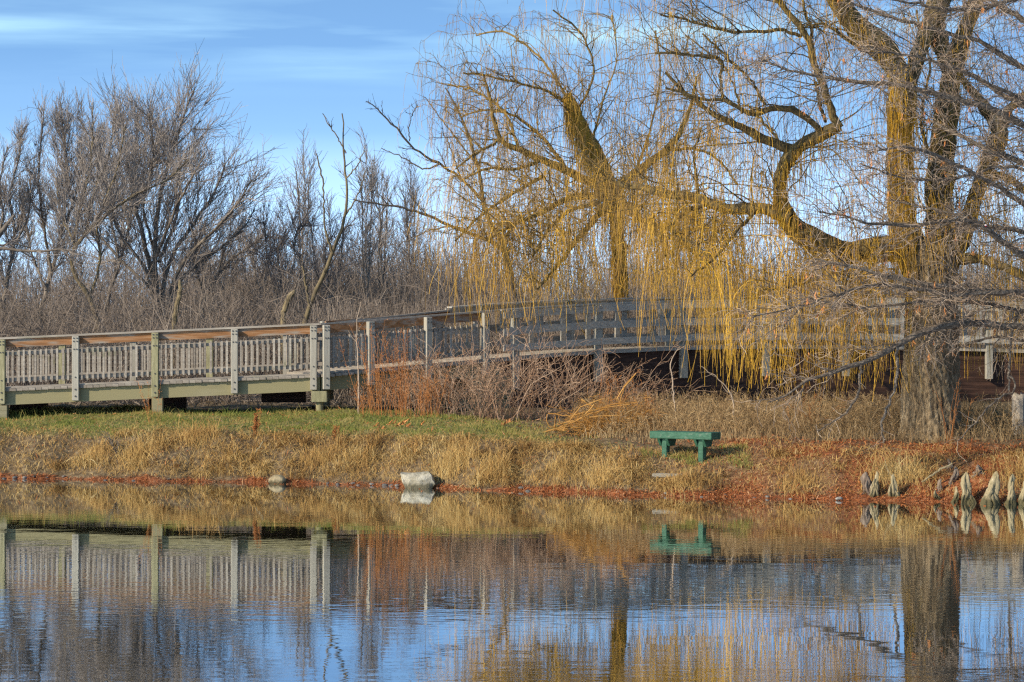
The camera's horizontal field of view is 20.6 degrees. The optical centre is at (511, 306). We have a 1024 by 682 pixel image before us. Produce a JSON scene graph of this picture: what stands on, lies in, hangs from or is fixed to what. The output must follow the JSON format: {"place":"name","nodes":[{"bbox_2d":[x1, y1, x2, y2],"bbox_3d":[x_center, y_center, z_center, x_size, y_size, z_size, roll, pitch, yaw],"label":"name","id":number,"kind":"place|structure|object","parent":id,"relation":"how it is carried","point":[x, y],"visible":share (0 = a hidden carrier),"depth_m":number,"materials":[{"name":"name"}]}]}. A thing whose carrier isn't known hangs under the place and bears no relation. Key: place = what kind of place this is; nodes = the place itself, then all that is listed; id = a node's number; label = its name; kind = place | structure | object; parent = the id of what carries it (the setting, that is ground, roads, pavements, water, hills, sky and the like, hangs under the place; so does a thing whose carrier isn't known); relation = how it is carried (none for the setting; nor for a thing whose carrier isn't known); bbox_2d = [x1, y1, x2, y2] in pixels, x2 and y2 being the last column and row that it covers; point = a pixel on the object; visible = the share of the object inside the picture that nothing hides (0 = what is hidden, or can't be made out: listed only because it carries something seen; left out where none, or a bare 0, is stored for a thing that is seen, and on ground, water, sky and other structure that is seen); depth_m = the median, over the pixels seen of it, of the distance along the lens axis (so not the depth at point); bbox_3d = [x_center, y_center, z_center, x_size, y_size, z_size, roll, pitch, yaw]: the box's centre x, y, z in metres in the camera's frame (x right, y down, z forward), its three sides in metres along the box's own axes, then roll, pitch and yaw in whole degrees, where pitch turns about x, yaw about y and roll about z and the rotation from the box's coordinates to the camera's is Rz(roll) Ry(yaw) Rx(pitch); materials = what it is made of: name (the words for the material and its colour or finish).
{"place":"outdoors","nodes":[
{"label":"outdoors","id":0,"kind":"place"},
{"bbox_2d":[0,400,753,470],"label":"grass","id":1,"kind":"structure","parent":0,"point":[263,420],"depth_m":60.43,"materials":[{"name":"green plant"}]},
{"bbox_2d":[0,478,1023,681],"bbox_3d":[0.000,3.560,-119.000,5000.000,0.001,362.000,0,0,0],"label":"water","id":2,"kind":"structure","parent":0,"point":[139,581],"depth_m":35.86,"materials":[{"name":"blue liquid"}]},
{"bbox_2d":[0,311,1023,503],"bbox_3d":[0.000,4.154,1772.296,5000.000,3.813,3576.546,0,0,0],"label":"ground","id":3,"kind":"structure","parent":0,"point":[104,472],"depth_m":57.04,"materials":[{"name":"brown plant"}]},
{"bbox_2d":[67,433,119,473],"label":"grass tuft","id":4,"kind":"object","parent":3,"relation":"on","point":[99,452],"visible":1,"depth_m":58.78,"materials":[{"name":"beige plant"}]},
{"bbox_2d":[98,431,135,453],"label":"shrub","id":5,"kind":"object","parent":3,"relation":"on","point":[112,444],"visible":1,"depth_m":58.88,"materials":[{"name":"plant"}]},
{"bbox_2d":[108,430,173,479],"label":"grass tuft","id":6,"kind":"object","parent":3,"relation":"on","point":[142,446],"visible":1,"depth_m":58.60,"materials":[{"name":"beige plant"}]},
{"bbox_2d":[136,378,161,423],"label":"rusty weed","id":7,"kind":"object","parent":3,"relation":"on","point":[148,403],"visible":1,"depth_m":60.44,"materials":[{"name":"brown plant"}]},
{"bbox_2d":[0,323,333,418],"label":"boardwalk","id":8,"kind":"structure","parent":3,"relation":"on","point":[284,387],"depth_m":62.50,"materials":[{"name":"grey wood"}]},
{"bbox_2d":[172,279,182,376],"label":"stub","id":9,"kind":"object","parent":3,"relation":"on","point":[177,301],"visible":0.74,"depth_m":72.95,"materials":[{"name":"brown plant"}]},
{"bbox_2d":[165,414,228,454],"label":"grass tuft","id":10,"kind":"object","parent":3,"relation":"on","point":[202,435],"visible":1,"depth_m":58.92,"materials":[{"name":"beige plant"}]},
{"bbox_2d":[252,408,261,434],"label":"rusty weed","id":11,"kind":"object","parent":3,"relation":"on","point":[256,423],"visible":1,"depth_m":59.08,"materials":[{"name":"brown plant"}]},
{"bbox_2d":[268,475,286,483],"bbox_3d":[-4.736,3.498,56.743,0.374,0.238,0.284,0,0,26],"label":"boulder","id":12,"kind":"object","parent":3,"relation":"on","point":[276,479],"visible":0.77,"depth_m":56.63,"materials":[{"name":"beige stone"}]},
{"bbox_2d":[227,174,346,310],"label":"sapling","id":13,"kind":"object","parent":3,"relation":"on","point":[266,252],"visible":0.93,"depth_m":90.25,"materials":[{"name":"plant"}]},
{"bbox_2d":[280,290,295,373],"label":"stub","id":14,"kind":"object","parent":3,"relation":"on","point":[284,309],"visible":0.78,"depth_m":72.94,"materials":[{"name":"brown plant"}]},
{"bbox_2d":[290,436,345,473],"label":"grass tuft","id":15,"kind":"object","parent":3,"relation":"on","point":[321,456],"visible":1,"depth_m":57.44,"materials":[{"name":"beige plant"}]},
{"bbox_2d":[301,113,366,323],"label":"dead tree","id":16,"kind":"object","parent":3,"relation":"on","point":[322,277],"visible":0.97,"depth_m":72.04,"materials":[{"name":"brown plant"}]},
{"bbox_2d":[331,425,344,439],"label":"rusty weed","id":17,"kind":"object","parent":3,"relation":"on","point":[334,431],"visible":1,"depth_m":58.39,"materials":[{"name":"brown plant"}]},
{"bbox_2d":[350,303,363,413],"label":"young stem","id":18,"kind":"object","parent":3,"relation":"on","point":[358,364],"visible":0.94,"depth_m":61.49,"materials":[{"name":"plant"}]},
{"bbox_2d":[332,121,391,307],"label":"sapling","id":19,"kind":"object","parent":3,"relation":"on","point":[362,215],"visible":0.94,"depth_m":88.14,"materials":[{"name":"plant"}]},
{"bbox_2d":[327,440,396,481],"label":"grass tuft","id":20,"kind":"object","parent":3,"relation":"on","point":[358,456],"visible":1,"depth_m":57.10,"materials":[{"name":"beige plant"}]},
{"bbox_2d":[347,375,387,414],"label":"rusty weed","id":21,"kind":"object","parent":3,"relation":"on","point":[363,403],"visible":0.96,"depth_m":61.29,"materials":[{"name":"brown plant"}]},
{"bbox_2d":[339,318,409,416],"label":"rusty weed","id":22,"kind":"object","parent":3,"relation":"on","point":[377,387],"visible":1,"depth_m":60.90,"materials":[{"name":"brown plant"}]},
{"bbox_2d":[347,153,413,311],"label":"sapling","id":23,"kind":"object","parent":3,"relation":"on","point":[381,244],"visible":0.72,"depth_m":96.01,"materials":[{"name":"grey plant"}]},
{"bbox_2d":[286,310,510,410],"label":"boardwalk","id":24,"kind":"structure","parent":3,"relation":"on","point":[336,376],"depth_m":63.84,"materials":[{"name":"grey wood"}]},
{"bbox_2d":[378,326,440,417],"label":"rusty weed","id":25,"kind":"object","parent":3,"relation":"on","point":[402,378],"visible":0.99,"depth_m":60.76,"materials":[{"name":"brown plant"}]},
{"bbox_2d":[387,148,433,297],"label":"sapling","id":26,"kind":"object","parent":3,"relation":"on","point":[407,215],"visible":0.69,"depth_m":104.12,"materials":[{"name":"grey plant"}]},
{"bbox_2d":[400,471,434,487],"bbox_3d":[-1.854,3.475,55.472,0.684,0.489,0.498,0,0,0],"label":"boulder","id":27,"kind":"object","parent":3,"relation":"on","point":[425,479],"visible":0.84,"depth_m":55.27,"materials":[{"name":"stone"}]},
{"bbox_2d":[394,363,451,416],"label":"rusty weed","id":28,"kind":"object","parent":3,"relation":"on","point":[428,397],"visible":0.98,"depth_m":60.58,"materials":[{"name":"brown plant"}]},
{"bbox_2d":[368,340,481,413],"bbox_3d":[-1.873,1.573,62.030,2.668,1.744,2.452,0,0,0],"label":"bramble","id":29,"kind":"object","parent":3,"relation":"on","point":[412,391],"visible":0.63,"depth_m":61.92,"materials":[{"name":"plant"}]},
{"bbox_2d":[339,82,530,350],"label":"bare tree","id":30,"kind":"object","parent":3,"relation":"on","point":[431,160],"visible":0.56,"depth_m":76.63,"materials":[{"name":"brown plant"}]},
{"bbox_2d":[375,337,522,415],"bbox_3d":[-1.298,1.550,61.795,3.274,1.858,2.432,0,0,19],"label":"bramble","id":31,"kind":"object","parent":3,"relation":"on","point":[450,402],"visible":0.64,"depth_m":61.52,"materials":[{"name":"plant"}]},
{"bbox_2d":[418,434,482,484],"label":"grass tuft","id":32,"kind":"object","parent":3,"relation":"on","point":[448,465],"visible":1,"depth_m":55.79,"materials":[{"name":"beige plant"}]},
{"bbox_2d":[380,317,560,420],"bbox_3d":[-0.858,1.381,60.894,4.012,2.318,3.168,0,0,0],"label":"bramble","id":33,"kind":"object","parent":3,"relation":"on","point":[490,379],"visible":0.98,"depth_m":60.89,"materials":[{"name":"plant"}]},
{"bbox_2d":[465,434,525,488],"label":"grass tuft","id":34,"kind":"object","parent":3,"relation":"on","point":[499,460],"visible":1,"depth_m":55.19,"materials":[{"name":"beige plant"}]},
{"bbox_2d":[0,196,1021,332],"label":"treeline","id":35,"kind":"object","parent":3,"relation":"on","point":[45,273],"visible":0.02,"depth_m":165.68,"materials":[{"name":"brown plant"}]},
{"bbox_2d":[0,203,1023,408],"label":"thicket","id":36,"kind":"object","parent":3,"relation":"on","point":[65,313],"visible":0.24,"depth_m":77.61,"materials":[{"name":"plant"}]},
{"bbox_2d":[0,106,55,329],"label":"bare tree","id":37,"kind":"object","parent":36,"relation":"on","point":[28,193],"visible":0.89,"depth_m":82.19,"materials":[{"name":"grey plant"}]},
{"bbox_2d":[0,176,91,269],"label":"branch","id":38,"kind":"object","parent":36,"relation":"on","point":[4,228],"visible":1,"depth_m":75.84,"materials":[{"name":"grey plant"}]},
{"bbox_2d":[4,78,106,332],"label":"bare tree","id":39,"kind":"object","parent":36,"relation":"on","point":[63,118],"visible":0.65,"depth_m":84.27,"materials":[{"name":"grey plant"}]},
{"bbox_2d":[33,77,214,332],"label":"bare tree","id":40,"kind":"object","parent":36,"relation":"on","point":[89,176],"visible":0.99,"depth_m":78.51,"materials":[{"name":"grey plant"}]},
{"bbox_2d":[64,86,190,331],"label":"bare tree","id":41,"kind":"object","parent":36,"relation":"on","point":[117,247],"visible":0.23,"depth_m":92.17,"materials":[{"name":"grey plant"}]},
{"bbox_2d":[34,44,296,327],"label":"bare tree","id":42,"kind":"object","parent":36,"relation":"on","point":[177,196],"visible":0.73,"depth_m":85.30,"materials":[{"name":"grey plant"}]},
{"bbox_2d":[162,204,286,322],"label":"bare tree","id":43,"kind":"object","parent":36,"relation":"on","point":[234,257],"visible":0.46,"depth_m":90.29,"materials":[{"name":"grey plant"}]},
{"bbox_2d":[213,195,319,319],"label":"sapling","id":44,"kind":"object","parent":36,"relation":"on","point":[253,255],"visible":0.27,"depth_m":98.29,"materials":[{"name":"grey plant"}]},
{"bbox_2d":[273,125,331,316],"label":"sapling","id":45,"kind":"object","parent":36,"relation":"on","point":[304,200],"visible":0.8,"depth_m":92.05,"materials":[{"name":"plant"}]},
{"bbox_2d":[283,190,363,318],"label":"sapling","id":46,"kind":"object","parent":36,"relation":"on","point":[329,205],"visible":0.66,"depth_m":97.21,"materials":[{"name":"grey plant"}]},
{"bbox_2d":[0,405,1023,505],"bbox_3d":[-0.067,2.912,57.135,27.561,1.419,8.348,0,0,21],"label":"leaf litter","id":47,"kind":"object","parent":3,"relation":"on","point":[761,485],"visible":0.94,"depth_m":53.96,"materials":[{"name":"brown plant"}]},
{"bbox_2d":[429,321,618,421],"bbox_3d":[0.254,1.405,61.376,4.040,2.247,2.628,0,0,19],"label":"bramble","id":48,"kind":"object","parent":3,"relation":"on","point":[523,403],"visible":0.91,"depth_m":61.28,"materials":[{"name":"plant"}]},
{"bbox_2d":[441,325,628,419],"bbox_3d":[0.484,1.397,61.639,4.317,2.236,3.171,0,0,0],"label":"bramble","id":49,"kind":"object","parent":3,"relation":"on","point":[556,394],"visible":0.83,"depth_m":61.73,"materials":[{"name":"plant"}]},
{"bbox_2d":[531,442,597,490],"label":"grass tuft","id":50,"kind":"object","parent":3,"relation":"on","point":[568,465],"visible":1,"depth_m":54.69,"materials":[{"name":"beige plant"}]},
{"bbox_2d":[395,0,777,345],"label":"willow tree","id":51,"kind":"object","parent":3,"relation":"on","point":[576,123],"visible":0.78,"depth_m":69.21,"materials":[{"name":"yellow plant"}]},
{"bbox_2d":[544,373,640,437],"bbox_3d":[1.674,2.136,57.600,2.098,1.560,1.419,0,0,0],"label":"stalk pile","id":52,"kind":"object","parent":3,"relation":"on","point":[573,421],"visible":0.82,"depth_m":57.57,"materials":[{"name":"beige plant"}]},
{"bbox_2d":[488,336,699,416],"bbox_3d":[1.842,1.519,62.233,3.759,1.905,3.513,0,0,27],"label":"bramble","id":53,"kind":"object","parent":3,"relation":"on","point":[603,377],"visible":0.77,"depth_m":62.36,"materials":[{"name":"plant"}]},
{"bbox_2d":[571,446,626,492],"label":"grass tuft","id":54,"kind":"object","parent":3,"relation":"on","point":[597,474],"visible":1,"depth_m":54.31,"materials":[{"name":"beige plant"}]},
{"bbox_2d":[598,368,642,411],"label":"orange weed","id":55,"kind":"object","parent":3,"relation":"on","point":[625,396],"visible":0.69,"depth_m":59.42,"materials":[{"name":"brown plant"}]},
{"bbox_2d":[546,388,696,436],"bbox_3d":[2.017,2.432,57.644,2.864,1.626,2.593,0,0,43],"label":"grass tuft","id":56,"kind":"object","parent":3,"relation":"on","point":[605,417],"visible":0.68,"depth_m":57.74,"materials":[{"name":"beige plant"}]},
{"bbox_2d":[610,390,663,428],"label":"rusty weed","id":57,"kind":"object","parent":3,"relation":"on","point":[647,408],"visible":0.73,"depth_m":58.23,"materials":[{"name":"brown plant"}]},
{"bbox_2d":[568,353,710,415],"bbox_3d":[2.878,1.794,61.761,3.230,1.680,1.743,0,0,-11],"label":"bramble","id":58,"kind":"object","parent":3,"relation":"on","point":[637,388],"visible":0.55,"depth_m":61.76,"materials":[{"name":"plant"}]},
{"bbox_2d":[652,473,681,476],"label":"paving slab","id":59,"kind":"structure","parent":3,"relation":"on","point":[659,474],"depth_m":53.81,"materials":[{"name":"concrete"}]},
{"bbox_2d":[643,464,704,496],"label":"grass tuft","id":60,"kind":"object","parent":3,"relation":"on","point":[677,485],"visible":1,"depth_m":53.30,"materials":[{"name":"beige plant"}]},
{"bbox_2d":[670,338,685,425],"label":"young stem","id":61,"kind":"object","parent":3,"relation":"on","point":[673,395],"visible":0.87,"depth_m":58.49,"materials":[{"name":"plant"}]},
{"bbox_2d":[650,430,720,462],"bbox_3d":[3.349,2.754,54.500,1.360,0.687,0.400,0,0,32],"label":"park bench","id":62,"kind":"object","parent":3,"relation":"on","point":[701,439],"visible":1,"depth_m":54.28,"materials":[{"name":"green paint"}]},
{"bbox_2d":[698,365,734,417],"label":"young stem","id":63,"kind":"object","parent":3,"relation":"on","point":[723,387],"visible":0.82,"depth_m":58.49,"materials":[{"name":"plant"}]},
{"bbox_2d":[445,296,1023,407],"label":"footbridge","id":64,"kind":"object","parent":3,"relation":"on","point":[975,382],"visible":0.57,"depth_m":67.50,"materials":[{"name":"grey wood"}]},
{"bbox_2d":[517,0,1023,440],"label":"willow tree","id":65,"kind":"object","parent":3,"relation":"on","point":[922,391],"visible":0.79,"depth_m":55.32,"materials":[{"name":"yellow plant"}]},
{"bbox_2d":[570,383,1023,444],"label":"undergrowth","id":66,"kind":"object","parent":3,"relation":"on","point":[702,413],"visible":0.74,"depth_m":57.36,"materials":[{"name":"brown plant"}]},
{"bbox_2d":[766,455,829,498],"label":"grass tuft","id":67,"kind":"object","parent":3,"relation":"on","point":[801,481],"visible":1,"depth_m":52.68,"materials":[{"name":"brown plant"}]},
{"bbox_2d":[781,383,848,430],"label":"rusty weed","id":68,"kind":"object","parent":3,"relation":"on","point":[809,405],"visible":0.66,"depth_m":57.20,"materials":[{"name":"brown plant"}]},
{"bbox_2d":[698,0,1023,461],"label":"cypress tree","id":69,"kind":"object","parent":3,"relation":"on","point":[951,296],"visible":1,"depth_m":51.83,"materials":[{"name":"plant"}]},
{"bbox_2d":[860,472,871,494],"bbox_3d":[6.584,3.285,52.112,0.299,0.484,0.222,0,0,17],"label":"cypress knee","id":70,"kind":"object","parent":3,"relation":"on","point":[866,481],"visible":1,"depth_m":52.07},
{"bbox_2d":[869,471,879,497],"bbox_3d":[6.687,3.302,51.999,0.202,0.552,0.170,0,0,0],"label":"cypress knee","id":71,"kind":"object","parent":3,"relation":"on","point":[874,489],"visible":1,"depth_m":51.98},
{"bbox_2d":[838,444,916,493],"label":"grass tuft","id":72,"kind":"object","parent":3,"relation":"on","point":[873,469],"visible":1,"depth_m":52.52,"materials":[{"name":"beige plant"}]},
{"bbox_2d":[888,473,900,497],"bbox_3d":[7.049,3.364,51.894,0.311,0.609,0.173,0,0,18],"label":"cypress knee","id":73,"kind":"object","parent":3,"relation":"on","point":[893,492],"visible":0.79,"depth_m":51.86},
{"bbox_2d":[869,444,948,494],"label":"grass tuft","id":74,"kind":"object","parent":3,"relation":"on","point":[907,473],"visible":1,"depth_m":52.24,"materials":[{"name":"beige plant"}]},
{"bbox_2d":[921,463,952,481],"bbox_3d":[7.849,3.059,52.006,0.583,0.372,0.045,0,0,0],"label":"stick","id":75,"kind":"object","parent":3,"relation":"on","point":[934,473],"visible":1,"depth_m":51.99,"materials":[{"name":"brown wood"}]},
{"bbox_2d":[933,490,940,499],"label":"cypress knee","id":76,"kind":"object","parent":3,"relation":"on","point":[935,495],"visible":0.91,"depth_m":51.56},
{"bbox_2d":[936,478,943,492],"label":"cypress knee","id":77,"kind":"object","parent":3,"relation":"on","point":[939,488],"visible":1,"depth_m":51.88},
{"bbox_2d":[948,467,958,484],"bbox_3d":[8.163,3.153,52.097,0.290,0.420,0.203,0,0,-24],"label":"cypress knee","id":78,"kind":"object","parent":3,"relation":"on","point":[953,478],"visible":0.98,"depth_m":52.04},
{"bbox_2d":[951,486,958,501],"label":"cypress knee","id":79,"kind":"object","parent":3,"relation":"on","point":[956,496],"visible":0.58,"depth_m":51.34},
{"bbox_2d":[938,378,974,441],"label":"rusty weed","id":80,"kind":"object","parent":3,"relation":"on","point":[955,414],"visible":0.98,"depth_m":54.86,"materials":[{"name":"brown plant"}]},
{"bbox_2d":[960,472,976,502],"bbox_3d":[8.323,3.346,51.181,0.405,0.719,0.316,0,0,0],"label":"cypress knee","id":81,"kind":"object","parent":3,"relation":"on","point":[966,488],"visible":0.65,"depth_m":51.15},
{"bbox_2d":[970,464,984,478],"bbox_3d":[8.611,3.048,52.051,0.358,0.294,0.194,0,0,0],"label":"cypress knee","id":82,"kind":"object","parent":3,"relation":"on","point":[979,469],"visible":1,"depth_m":52.01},
{"bbox_2d":[980,471,1000,504],"bbox_3d":[8.636,3.327,50.826,0.415,0.748,0.364,0,0,0],"label":"cypress knee","id":83,"kind":"object","parent":3,"relation":"on","point":[990,497],"visible":0.7,"depth_m":50.78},
{"bbox_2d":[993,409,1006,428],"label":"weed","id":84,"kind":"object","parent":3,"relation":"on","point":[996,417],"visible":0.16,"depth_m":57.14,"materials":[{"name":"brown plant"}]},
{"bbox_2d":[992,447,1023,497],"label":"grass tuft","id":85,"kind":"object","parent":3,"relation":"on","point":[1019,470],"visible":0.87,"depth_m":51.63,"materials":[{"name":"beige plant"}]},
{"bbox_2d":[1004,474,1016,504],"bbox_3d":[9.010,3.353,50.794,0.290,0.708,0.214,0,0,-33],"label":"cypress knee","id":86,"kind":"object","parent":3,"relation":"on","point":[1011,498],"visible":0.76,"depth_m":50.76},
{"bbox_2d":[1012,392,1023,434],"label":"wooden post","id":87,"kind":"object","parent":3,"relation":"on","point":[1018,399],"visible":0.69,"depth_m":55.36,"materials":[{"name":"grey wood"}]},
{"bbox_2d":[1017,481,1023,504],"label":"cypress knee","id":88,"kind":"object","parent":3,"relation":"on","point":[1021,499],"visible":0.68,"depth_m":50.76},
{"bbox_2d":[0,0,1023,299],"label":"sky","id":89,"kind":"structure","parent":0,"point":[289,63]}
]}

